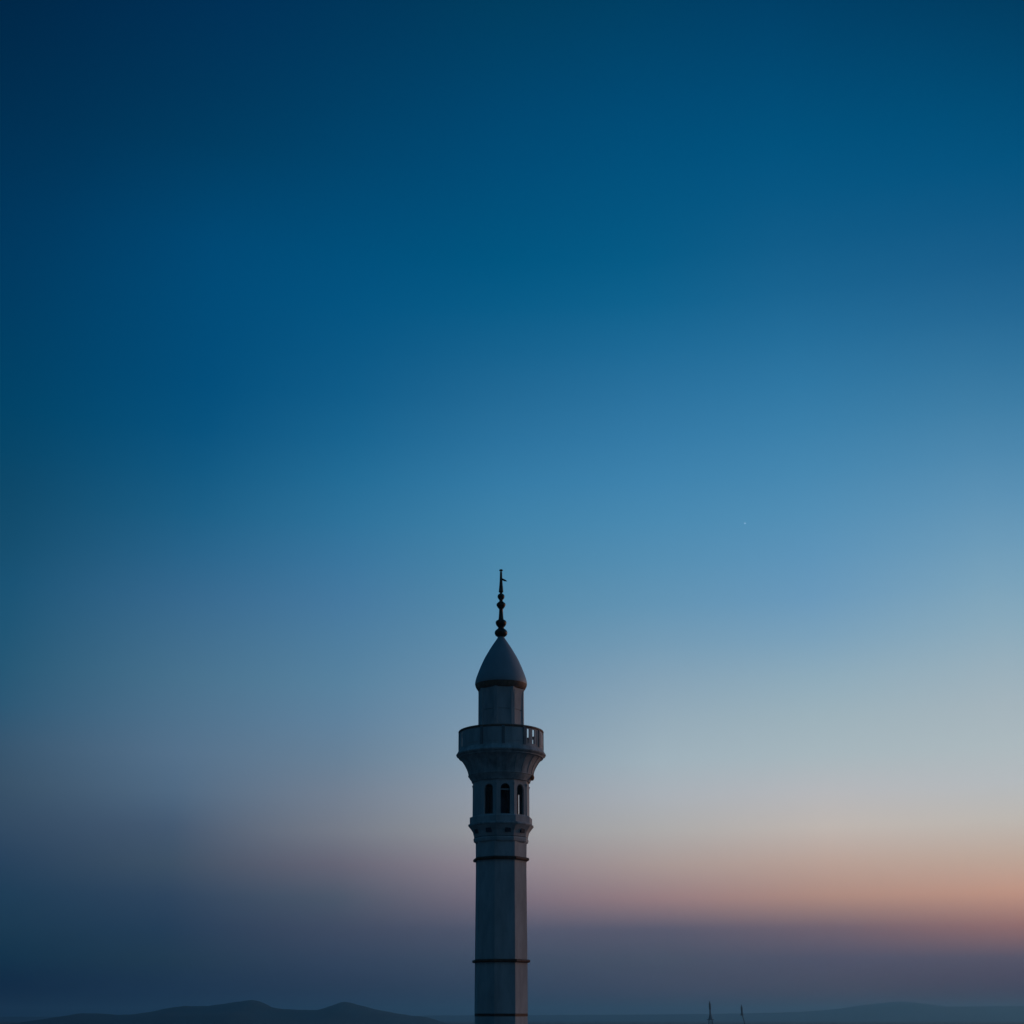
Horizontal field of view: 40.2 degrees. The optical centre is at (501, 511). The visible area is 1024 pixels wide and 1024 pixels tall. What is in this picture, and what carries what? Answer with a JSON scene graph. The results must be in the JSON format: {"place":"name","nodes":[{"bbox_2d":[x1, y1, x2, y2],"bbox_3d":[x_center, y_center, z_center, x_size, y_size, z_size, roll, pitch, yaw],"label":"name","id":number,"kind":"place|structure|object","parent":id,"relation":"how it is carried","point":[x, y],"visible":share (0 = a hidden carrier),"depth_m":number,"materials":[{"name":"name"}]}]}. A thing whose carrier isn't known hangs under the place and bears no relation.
{"place":"outdoors","nodes":[
{"label":"outdoors","id":0,"kind":"place"},
{"bbox_2d":[13,1000,447,1023],"bbox_3d":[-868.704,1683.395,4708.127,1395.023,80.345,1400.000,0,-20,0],"label":"hills","id":1,"kind":"structure","parent":0,"point":[250,1012],"depth_m":4442.81,"materials":[{"name":"grey"}]},
{"bbox_2d":[0,1002,1023,1020],"bbox_3d":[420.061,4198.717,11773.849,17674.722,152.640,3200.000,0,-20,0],"label":"hills","id":2,"kind":"structure","parent":0,"point":[900,1011],"depth_m":11157.96,"materials":[{"name":"grey"}]},
{"bbox_2d":[0,1021,1023,1023],"bbox_3d":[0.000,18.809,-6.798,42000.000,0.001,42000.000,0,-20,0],"label":"ground","id":3,"kind":"structure","parent":0,"point":[742,1022],"depth_m":6616.91,"materials":[{"name":"soil"}]},
{"bbox_2d":[456,569,545,1023],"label":"minaret","id":4,"kind":"object","parent":3,"relation":"on","point":[500,755],"visible":1,"depth_m":87.25,"materials":[{"name":"stone"}]},
{"bbox_2d":[707,1001,713,1023],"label":"radio mast","id":5,"kind":"object","parent":3,"relation":"on","point":[710,1017],"visible":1,"depth_m":2445.23,"materials":[{"name":"metal"}]},
{"bbox_2d":[0,0,1023,1016],"label":"sky","id":6,"kind":"structure","parent":0,"point":[322,323],"materials":[{"name":"blue"}]}
]}

